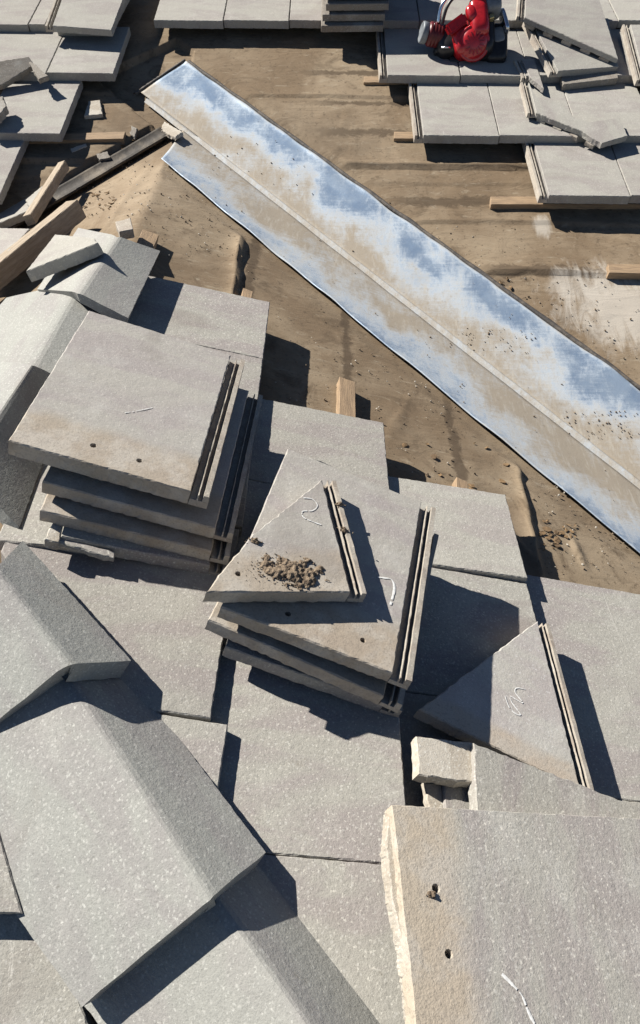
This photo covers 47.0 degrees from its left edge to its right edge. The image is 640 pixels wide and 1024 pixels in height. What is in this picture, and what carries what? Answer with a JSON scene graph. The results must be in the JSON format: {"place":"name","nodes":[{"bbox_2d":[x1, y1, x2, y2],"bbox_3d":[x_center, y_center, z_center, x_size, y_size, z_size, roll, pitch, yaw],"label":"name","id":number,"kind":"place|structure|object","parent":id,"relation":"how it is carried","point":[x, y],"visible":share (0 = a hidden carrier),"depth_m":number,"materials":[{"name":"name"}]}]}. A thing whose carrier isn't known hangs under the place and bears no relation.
{"place":"outdoors","nodes":[
{"label":"outdoors","id":0,"kind":"place"},
{"bbox_2d":[118,0,129,21],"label":"concrete tile","id":1,"kind":"object","parent":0,"point":[126,4],"visible":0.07,"depth_m":3.26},
{"bbox_2d":[58,32,100,35],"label":"concrete tile","id":2,"kind":"object","parent":1,"relation":"on","point":[66,34],"visible":0.11,"depth_m":3.18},
{"bbox_2d":[45,0,125,35],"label":"concrete tile","id":3,"kind":"object","parent":1,"relation":"on","point":[96,17],"visible":1,"depth_m":3.12,"materials":[{"name":"concrete"}]},
{"bbox_2d":[0,0,639,1023],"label":"roof deck","id":4,"kind":"structure","parent":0,"point":[310,88],"depth_m":2.58,"materials":[{"name":"wood"}]},
{"bbox_2d":[0,140,29,204],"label":"concrete tile","id":5,"kind":"object","parent":4,"relation":"on","point":[12,152],"visible":0.75,"depth_m":2.75,"materials":[{"name":"concrete"}]},
{"bbox_2d":[0,81,82,141],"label":"concrete tile","id":6,"kind":"object","parent":5,"relation":"on","point":[43,111],"visible":0.91,"depth_m":2.90,"materials":[{"name":"concrete"}]},
{"bbox_2d":[0,96,8,122],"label":"tile fragment","id":7,"kind":"object","parent":6,"relation":"on","point":[4,112],"visible":1,"depth_m":2.80,"materials":[{"name":"concrete"}]},
{"bbox_2d":[0,57,32,89],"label":"tile fragment","id":8,"kind":"object","parent":6,"relation":"on","point":[12,71],"visible":0.95,"depth_m":2.96,"materials":[{"name":"concrete"}]},
{"bbox_2d":[0,31,62,81],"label":"concrete tile","id":9,"kind":"object","parent":6,"relation":"on","point":[39,49],"visible":0.5,"depth_m":3.12,"materials":[{"name":"concrete"}]},
{"bbox_2d":[0,0,40,31],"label":"concrete tile","id":10,"kind":"object","parent":9,"relation":"on","point":[16,15],"visible":0.82,"depth_m":3.23,"materials":[{"name":"concrete"}]},
{"bbox_2d":[29,0,53,31],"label":"concrete tile","id":11,"kind":"object","parent":9,"relation":"on","point":[37,23],"visible":0.62,"depth_m":3.22,"materials":[{"name":"concrete"}]},
{"bbox_2d":[29,62,48,83],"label":"tile fragment","id":12,"kind":"object","parent":6,"relation":"on","point":[41,76],"visible":1,"depth_m":2.93,"materials":[{"name":"concrete"}]},
{"bbox_2d":[47,27,130,80],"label":"concrete tile","id":13,"kind":"object","parent":6,"relation":"on","point":[87,58],"visible":0.84,"depth_m":3.07,"materials":[{"name":"concrete"}]},
{"bbox_2d":[0,228,29,253],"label":"concrete tile","id":14,"kind":"object","parent":4,"relation":"on","point":[9,237],"visible":0.63,"depth_m":2.26,"materials":[{"name":"concrete"}]},
{"bbox_2d":[0,195,30,227],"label":"tile fragment","id":15,"kind":"object","parent":4,"relation":"on","point":[12,215],"visible":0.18,"depth_m":2.63,"materials":[{"name":"concrete"}]},
{"bbox_2d":[26,187,41,206],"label":"tile fragment","id":16,"kind":"object","parent":15,"relation":"on","point":[29,200],"visible":0.21,"depth_m":2.68,"materials":[{"name":"concrete"}]},
{"bbox_2d":[0,362,50,528],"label":"ridge cap","id":17,"kind":"object","parent":4,"relation":"on","point":[21,384],"visible":0.61,"depth_m":1.37,"materials":[{"name":"concrete"}]},
{"bbox_2d":[0,200,85,289],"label":"board","id":18,"kind":"object","parent":4,"relation":"on","point":[26,250],"visible":0.94,"depth_m":2.23,"materials":[{"name":"brown wood"}]},
{"bbox_2d":[0,464,85,554],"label":"concrete tile","id":19,"kind":"object","parent":4,"relation":"on","point":[32,529],"visible":0.14,"depth_m":1.28,"materials":[{"name":"concrete"}]},
{"bbox_2d":[45,523,62,549],"bbox_3d":[-0.448,0.032,1.253,0.024,0.020,0.068,15,42,-11],"label":"tile fragment","id":20,"kind":"object","parent":19,"relation":"on","point":[52,539],"visible":0.79,"depth_m":1.23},
{"bbox_2d":[0,913,92,1023],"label":"concrete tile","id":21,"kind":"object","parent":4,"relation":"on","point":[34,988],"visible":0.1,"depth_m":0.93,"materials":[{"name":"concrete"}]},
{"bbox_2d":[0,835,22,913],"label":"concrete tile","id":22,"kind":"object","parent":21,"relation":"on","point":[9,902],"visible":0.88,"depth_m":0.95,"materials":[{"name":"concrete"}]},
{"bbox_2d":[0,291,101,372],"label":"ridge cap","id":23,"kind":"object","parent":4,"relation":"on","point":[38,329],"visible":0.56,"depth_m":1.71,"materials":[{"name":"concrete"}]},
{"bbox_2d":[37,228,159,322],"bbox_3d":[-0.584,-0.658,1.949,0.314,0.102,0.552,4,44,3],"label":"ridge cap","id":24,"kind":"object","parent":23,"relation":"on","point":[110,282],"visible":0.73,"depth_m":1.84,"materials":[{"name":"concrete"}]},
{"bbox_2d":[26,235,103,281],"bbox_3d":[-0.659,-0.686,1.918,0.198,0.032,0.202,-21,41,2],"label":"tile fragment","id":25,"kind":"object","parent":24,"relation":"on","point":[58,253],"visible":1,"depth_m":1.85,"materials":[{"name":"concrete"}]},
{"bbox_2d":[29,132,125,144],"bbox_3d":[-1.269,-1.457,2.898,1.002,0.029,0.048,-3,60,-2],"label":"batten","id":26,"kind":"object","parent":4,"relation":"on","point":[105,137],"visible":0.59,"depth_m":2.90,"materials":[{"name":"brown wood"}]},
{"bbox_2d":[71,144,86,151],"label":"tile fragment","id":27,"kind":"object","parent":4,"relation":"on","point":[76,148],"visible":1,"depth_m":2.88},
{"bbox_2d":[8,127,167,228],"bbox_3d":[-1.114,-1.045,2.658,0.096,0.334,1.467,34,53,30],"label":"board","id":28,"kind":"object","parent":4,"relation":"on","point":[75,184],"visible":0.7,"depth_m":2.82,"materials":[{"name":"wood"}]},
{"bbox_2d":[23,160,68,225],"bbox_3d":[-0.930,-1.098,2.515,0.033,0.032,0.521,-14,42,10],"label":"board","id":29,"kind":"object","parent":28,"relation":"on","point":[38,205],"visible":1,"depth_m":2.47,"materials":[{"name":"brown wood"}]},
{"bbox_2d":[84,100,103,118],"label":"tile fragment","id":30,"kind":"object","parent":4,"relation":"on","point":[93,109],"visible":1,"depth_m":2.98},
{"bbox_2d":[96,151,110,161],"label":"tile fragment","id":31,"kind":"object","parent":4,"relation":"on","point":[103,156],"visible":1,"depth_m":2.85,"materials":[{"name":"concrete"}]},
{"bbox_2d":[1,529,238,721],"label":"concrete tile","id":32,"kind":"object","parent":4,"relation":"on","point":[151,620],"visible":0.35,"depth_m":1.21,"materials":[{"name":"concrete"}]},
{"bbox_2d":[44,537,114,561],"bbox_3d":[-0.405,0.060,1.246,0.117,0.012,0.019,17,42,-9],"label":"tile fragment","id":33,"kind":"object","parent":32,"relation":"on","point":[97,553],"visible":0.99,"depth_m":1.24,"materials":[{"name":"concrete"}]},
{"bbox_2d":[115,218,134,238],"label":"tile fragment","id":34,"kind":"object","parent":4,"relation":"on","point":[124,228],"visible":0.97,"depth_m":2.11,"materials":[{"name":"concrete"}]},
{"bbox_2d":[137,230,158,248],"bbox_3d":[-0.519,-0.666,2.055,0.052,0.029,0.500,14,42,-12],"label":"batten","id":35,"kind":"object","parent":4,"relation":"on","point":[148,239],"visible":0.2,"depth_m":2.19,"materials":[{"name":"brown wood"}]},
{"bbox_2d":[154,0,227,28],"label":"concrete tile","id":36,"kind":"object","parent":4,"relation":"on","point":[198,14],"visible":0.92,"depth_m":3.24,"materials":[{"name":"concrete"}]},
{"bbox_2d":[127,276,269,358],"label":"concrete tile","id":37,"kind":"object","parent":4,"relation":"on","point":[215,319],"visible":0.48,"depth_m":1.92,"materials":[{"name":"concrete"}]},
{"bbox_2d":[85,865,379,1023],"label":"ridge cap","id":38,"kind":"object","parent":4,"relation":"on","point":[247,949],"visible":0.84,"depth_m":0.89,"materials":[{"name":"concrete"}]},
{"bbox_2d":[0,678,265,1006],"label":"ridge cap","id":39,"kind":"object","parent":38,"relation":"on","point":[129,841],"visible":1,"depth_m":0.95,"materials":[{"name":"concrete"}]},
{"bbox_2d":[0,541,130,722],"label":"ridge cap","id":40,"kind":"object","parent":39,"relation":"on","point":[52,632],"visible":0.98,"depth_m":1.07,"materials":[{"name":"concrete"}]},
{"bbox_2d":[206,347,262,398],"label":"concrete tile","id":41,"kind":"object","parent":4,"relation":"on","point":[250,380],"visible":0.21,"depth_m":1.79,"materials":[{"name":"concrete"}]},
{"bbox_2d":[241,288,252,297],"bbox_3d":[-0.219,-0.335,1.852,0.033,0.029,0.901,14,42,-12],"label":"batten","id":42,"kind":"object","parent":4,"relation":"on","point":[247,293],"visible":0.02,"depth_m":2.15,"materials":[{"name":"brown wood"}]},
{"bbox_2d":[224,0,290,28],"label":"concrete tile","id":43,"kind":"object","parent":4,"relation":"on","point":[266,14],"visible":0.98,"depth_m":3.24,"materials":[{"name":"concrete"}]},
{"bbox_2d":[248,399,388,488],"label":"concrete tile","id":44,"kind":"object","parent":4,"relation":"on","point":[354,446],"visible":0.37,"depth_m":1.70,"materials":[{"name":"concrete"}]},
{"bbox_2d":[82,136,575,550],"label":"leaf litter","id":45,"kind":"object","parent":4,"relation":"on","point":[557,540],"visible":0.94,"depth_m":1.87,"materials":[{"name":"plant"}]},
{"bbox_2d":[130,126,136,139],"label":"tile fragment","id":46,"kind":"object","parent":45,"relation":"on","point":[133,132],"visible":1,"depth_m":2.93,"materials":[{"name":"concrete"}]},
{"bbox_2d":[258,854,404,1023],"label":"concrete tile","id":47,"kind":"object","parent":4,"relation":"on","point":[339,908],"visible":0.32,"depth_m":0.96,"materials":[{"name":"concrete"}]},
{"bbox_2d":[336,377,355,416],"bbox_3d":[0.061,-0.111,1.750,0.048,0.029,0.701,14,42,-11],"label":"batten","id":48,"kind":"object","parent":4,"relation":"on","point":[345,396],"visible":0.2,"depth_m":1.93,"materials":[{"name":"brown wood"}]},
{"bbox_2d":[81,161,638,572],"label":"dirt crumbs","id":49,"kind":"object","parent":4,"relation":"on","point":[427,474],"visible":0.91,"depth_m":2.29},
{"bbox_2d":[133,59,639,552],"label":"valley flashing","id":50,"kind":"object","parent":4,"relation":"on","point":[357,251],"visible":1,"depth_m":2.46,"materials":[{"name":"metal"}]},
{"bbox_2d":[161,122,183,140],"bbox_3d":[-0.591,-1.492,2.884,0.070,0.014,0.198,-27,50,-26],"label":"mortar lump","id":51,"kind":"object","parent":50,"relation":"on","point":[170,132],"visible":1,"depth_m":2.86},
{"bbox_2d":[212,136,638,500],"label":"grit crumbs","id":52,"kind":"object","parent":50,"relation":"on","point":[483,349],"visible":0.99,"depth_m":2.25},
{"bbox_2d":[394,132,413,141],"bbox_3d":[0.992,-1.490,2.936,1.401,0.029,0.047,0,60,-1],"label":"batten","id":53,"kind":"object","parent":4,"relation":"on","point":[403,136],"visible":0.15,"depth_m":2.91,"materials":[{"name":"brown wood"}]},
{"bbox_2d":[364,76,459,84],"bbox_3d":[0.933,-1.824,3.127,1.502,0.029,0.047,0,60,-1],"label":"batten","id":54,"kind":"object","parent":4,"relation":"on","point":[371,80],"visible":0.06,"depth_m":3.10,"materials":[{"name":"brown wood"}]},
{"bbox_2d":[399,692,462,806],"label":"concrete tile","id":55,"kind":"object","parent":4,"relation":"on","point":[411,727],"visible":0.04,"depth_m":1.24,"materials":[{"name":"concrete"}]},
{"bbox_2d":[210,647,405,864],"bbox_3d":[-0.073,0.361,1.133,0.409,0.026,0.333,8,43,-7],"label":"concrete tile","id":56,"kind":"object","parent":55,"relation":"on","point":[309,772],"visible":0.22,"depth_m":1.11,"materials":[{"name":"concrete"}]},
{"bbox_2d":[156,714,226,788],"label":"concrete tile","id":57,"kind":"object","parent":56,"relation":"on","point":[203,742],"visible":0.4,"depth_m":1.08,"materials":[{"name":"concrete"}]},
{"bbox_2d":[222,639,402,717],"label":"concrete tile","id":58,"kind":"object","parent":56,"relation":"on","point":[235,651],"visible":0.15,"depth_m":1.18,"materials":[{"name":"concrete"}]},
{"bbox_2d":[222,638,227,646],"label":"concrete tile","id":59,"kind":"object","parent":58,"relation":"on","point":[224,641],"depth_m":1.25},
{"bbox_2d":[205,533,438,712],"bbox_3d":[0.028,0.115,1.309,0.334,0.026,0.422,24,41,-1],"label":"concrete tile","id":60,"kind":"object","parent":58,"relation":"on","point":[383,693],"visible":0.22,"depth_m":1.15,"materials":[{"name":"concrete"}]},
{"bbox_2d":[217,449,435,689],"bbox_3d":[0.036,0.076,1.287,0.317,0.027,0.428,22,41,-3],"label":"concrete tile","id":61,"kind":"object","parent":60,"relation":"on","point":[375,633],"visible":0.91,"depth_m":1.25,"materials":[{"name":"concrete"}]},
{"bbox_2d":[199,480,366,602],"bbox_3d":[-0.070,0.038,1.223,0.284,0.036,0.271,3,46,-23],"label":"concrete tile","id":62,"kind":"object","parent":61,"relation":"on","point":[301,548],"visible":1,"depth_m":1.19,"materials":[{"name":"concrete"}]},
{"bbox_2d":[421,783,442,807],"bbox_3d":[0.174,0.440,1.129,0.031,0.012,0.048,10,43,-15],"label":"tile fragment","id":63,"kind":"object","parent":55,"relation":"on","point":[432,795],"visible":0.72,"depth_m":1.13,"materials":[{"name":"concrete"}]},
{"bbox_2d":[441,785,468,808],"bbox_3d":[0.212,0.448,1.134,0.055,0.020,0.085,17,42,-8],"label":"tile fragment","id":64,"kind":"object","parent":55,"relation":"on","point":[456,798],"visible":0.19,"depth_m":1.13,"materials":[{"name":"concrete"}]},
{"bbox_2d":[411,737,472,787],"bbox_3d":[0.193,0.390,1.150,0.101,0.022,0.077,15,42,-10],"label":"tile fragment","id":65,"kind":"object","parent":64,"relation":"on","point":[442,762],"visible":1,"depth_m":1.14,"materials":[{"name":"concrete"}]},
{"bbox_2d":[468,743,639,818],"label":"concrete tile","id":66,"kind":"object","parent":55,"relation":"on","point":[500,782],"visible":0.51,"depth_m":1.14,"materials":[{"name":"concrete"}]},
{"bbox_2d":[384,805,639,1023],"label":"concrete tile","id":67,"kind":"object","parent":66,"relation":"on","point":[505,917],"visible":1,"depth_m":0.96,"materials":[{"name":"concrete"}]},
{"bbox_2d":[379,814,405,1021],"bbox_3d":[0.098,0.521,0.928,0.024,0.031,0.287,-2,44,-3],"label":"tile fragment","id":68,"kind":"object","parent":67,"relation":"on","point":[388,870],"visible":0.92,"depth_m":0.95,"materials":[{"name":"concrete"}]},
{"bbox_2d":[408,82,498,143],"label":"concrete tile","id":69,"kind":"object","parent":4,"relation":"on","point":[461,113],"visible":1,"depth_m":2.90,"materials":[{"name":"concrete"}]},
{"bbox_2d":[376,29,459,83],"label":"concrete tile","id":70,"kind":"object","parent":69,"relation":"on","point":[404,56],"visible":0.81,"depth_m":3.07,"materials":[{"name":"concrete"}]},
{"bbox_2d":[383,0,418,28],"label":"concrete tile","id":71,"kind":"object","parent":70,"relation":"on","point":[402,14],"visible":0.56,"depth_m":3.24,"materials":[{"name":"concrete"}]},
{"bbox_2d":[321,0,382,31],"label":"concrete tile","id":72,"kind":"object","parent":71,"relation":"on","point":[352,26],"visible":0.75,"depth_m":3.15,"materials":[{"name":"concrete"}]},
{"bbox_2d":[289,0,321,27],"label":"concrete tile","id":73,"kind":"object","parent":72,"relation":"on","point":[305,13],"visible":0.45,"depth_m":3.24,"materials":[{"name":"concrete"}]},
{"bbox_2d":[322,0,384,20],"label":"concrete tile","id":74,"kind":"object","parent":72,"relation":"on","point":[364,15],"visible":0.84,"depth_m":3.13,"materials":[{"name":"concrete"}]},
{"bbox_2d":[326,0,388,10],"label":"concrete tile","id":75,"kind":"object","parent":74,"relation":"on","point":[344,5],"visible":1,"depth_m":3.11,"materials":[{"name":"concrete"}]},
{"bbox_2d":[458,29,528,83],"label":"concrete tile","id":76,"kind":"object","parent":69,"relation":"on","point":[506,72],"visible":0.52,"depth_m":3.04,"materials":[{"name":"concrete"}]},
{"bbox_2d":[416,0,469,27],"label":"concrete tile","id":77,"kind":"object","parent":76,"relation":"on","point":[427,10],"visible":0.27,"depth_m":3.28,"materials":[{"name":"concrete"}]},
{"bbox_2d":[452,477,467,488],"bbox_3d":[0.300,0.155,1.586,0.033,0.029,0.701,19,41,-6],"label":"batten","id":78,"kind":"object","parent":4,"relation":"on","point":[459,482],"visible":0.02,"depth_m":1.82,"materials":[{"name":"brown wood"}]},
{"bbox_2d":[418,0,508,63],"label":"petrol machine","id":79,"kind":"object","parent":4,"relation":"on","point":[475,32],"visible":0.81,"depth_m":3.01,"materials":[{"name":"red plastic"}]},
{"bbox_2d":[487,83,578,143],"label":"concrete tile","id":80,"kind":"object","parent":4,"relation":"on","point":[514,124],"visible":0.78,"depth_m":2.88,"materials":[{"name":"concrete"}]},
{"bbox_2d":[513,59,543,92],"bbox_3d":[0.853,-1.789,3.018,0.093,0.020,0.213,0,60,-1],"label":"tile fragment","id":81,"kind":"object","parent":80,"relation":"on","point":[531,69],"visible":0.99,"depth_m":3.02,"materials":[{"name":"concrete"}]},
{"bbox_2d":[516,29,559,82],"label":"concrete tile","id":82,"kind":"object","parent":4,"relation":"on","point":[528,51],"visible":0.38,"depth_m":3.11,"materials":[{"name":"concrete"}]},
{"bbox_2d":[495,0,524,28],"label":"concrete tile","id":83,"kind":"object","parent":82,"relation":"on","point":[509,6],"visible":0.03,"depth_m":3.26,"materials":[{"name":"concrete"}]},
{"bbox_2d":[599,0,617,28],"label":"concrete tile","id":84,"kind":"object","parent":82,"relation":"on","point":[608,12],"visible":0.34,"depth_m":3.27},
{"bbox_2d":[489,196,639,208],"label":"batten","id":85,"kind":"object","parent":4,"relation":"on","point":[501,202],"visible":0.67,"depth_m":2.72,"materials":[{"name":"brown wood"}]},
{"bbox_2d":[522,142,629,203],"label":"concrete tile","id":86,"kind":"object","parent":4,"relation":"on","point":[576,173],"visible":0.79,"depth_m":2.71,"materials":[{"name":"concrete"}]},
{"bbox_2d":[519,82,627,148],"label":"concrete tile","id":87,"kind":"object","parent":86,"relation":"on","point":[598,134],"visible":1,"depth_m":2.82,"materials":[{"name":"concrete"}]},
{"bbox_2d":[525,575,639,801],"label":"concrete tile","id":88,"kind":"object","parent":4,"relation":"on","point":[595,631],"visible":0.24,"depth_m":1.48,"materials":[{"name":"concrete"}]},
{"bbox_2d":[388,476,526,583],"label":"concrete tile","id":89,"kind":"object","parent":88,"relation":"on","point":[474,530],"visible":0.58,"depth_m":1.64,"materials":[{"name":"concrete"}]},
{"bbox_2d":[236,480,272,554],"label":"concrete tile","id":90,"kind":"object","parent":89,"relation":"on","point":[257,494],"visible":0.07,"depth_m":1.50,"materials":[{"name":"concrete"}]},
{"bbox_2d":[235,450,251,535],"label":"concrete tile","id":91,"kind":"object","parent":90,"relation":"on","point":[239,520],"visible":0.16,"depth_m":1.45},
{"bbox_2d":[61,527,226,574],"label":"concrete tile","id":92,"kind":"object","parent":91,"relation":"on","point":[124,549],"visible":0.16,"depth_m":1.27,"materials":[{"name":"concrete"}]},
{"bbox_2d":[40,494,232,564],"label":"concrete tile","id":93,"kind":"object","parent":92,"relation":"on","point":[64,512],"visible":0.19,"depth_m":1.27,"materials":[{"name":"concrete"}]},
{"bbox_2d":[42,384,262,542],"bbox_3d":[-0.296,-0.143,1.417,0.332,0.026,0.433,16,42,-10],"label":"concrete tile","id":94,"kind":"object","parent":93,"relation":"on","point":[216,518],"visible":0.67,"depth_m":1.28,"materials":[{"name":"concrete"}]},
{"bbox_2d":[8,311,244,508],"bbox_3d":[-0.337,-0.211,1.395,0.339,0.032,0.447,16,42,-10],"label":"concrete tile","id":95,"kind":"object","parent":94,"relation":"on","point":[122,403],"visible":1,"depth_m":1.34,"materials":[{"name":"concrete"}]},
{"bbox_2d":[405,568,535,695],"bbox_3d":[0.245,0.234,1.430,0.394,0.026,0.313,10,43,-9],"label":"concrete tile","id":96,"kind":"object","parent":88,"relation":"on","point":[469,622],"visible":0.25,"depth_m":1.45,"materials":[{"name":"concrete"}]},
{"bbox_2d":[413,621,593,789],"bbox_3d":[0.354,0.305,1.333,0.319,0.028,0.337,26,41,2],"label":"concrete tile","id":97,"kind":"object","parent":96,"relation":"on","point":[510,699],"visible":0.94,"depth_m":1.26,"materials":[{"name":"concrete"}]},
{"bbox_2d":[606,264,639,279],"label":"batten","id":98,"kind":"object","parent":4,"relation":"on","point":[625,271],"visible":1,"depth_m":2.55,"materials":[{"name":"brown wood"}]},
{"bbox_2d":[608,0,639,27],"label":"concrete tile","id":99,"kind":"object","parent":4,"relation":"on","point":[627,12],"visible":0.67,"depth_m":3.28,"materials":[{"name":"concrete"}]},
{"bbox_2d":[611,143,639,202],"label":"concrete tile","id":100,"kind":"object","parent":4,"relation":"on","point":[627,156],"visible":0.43,"depth_m":2.75,"materials":[{"name":"concrete"}]},
{"bbox_2d":[563,83,639,142],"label":"concrete tile","id":101,"kind":"object","parent":100,"relation":"on","point":[621,101],"visible":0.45,"depth_m":2.94,"materials":[{"name":"concrete"}]},
{"bbox_2d":[559,39,617,90],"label":"concrete tile","id":102,"kind":"object","parent":101,"relation":"on","point":[588,80],"visible":0.38,"depth_m":3.00,"materials":[{"name":"concrete"}]},
{"bbox_2d":[522,18,617,77],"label":"concrete tile","id":103,"kind":"object","parent":102,"relation":"on","point":[556,57],"visible":0.64,"depth_m":3.03,"materials":[{"name":"concrete"}]},
{"bbox_2d":[515,0,617,62],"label":"concrete tile","id":104,"kind":"object","parent":103,"relation":"on","point":[582,25],"visible":1,"depth_m":3.08,"materials":[{"name":"concrete"}]},
{"bbox_2d":[619,800,639,807],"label":"concrete tile","id":105,"kind":"object","parent":4,"relation":"on","point":[636,804],"visible":0.02,"depth_m":1.27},
{"bbox_2d":[620,24,639,85],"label":"concrete tile","id":106,"kind":"object","parent":4,"relation":"on","point":[631,37],"visible":1,"depth_m":3.08,"materials":[{"name":"concrete"}]},
{"bbox_2d":[610,29,633,83],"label":"concrete tile","id":107,"kind":"object","parent":106,"relation":"on","point":[624,73],"visible":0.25,"depth_m":3.09,"materials":[{"name":"concrete"}]}
]}

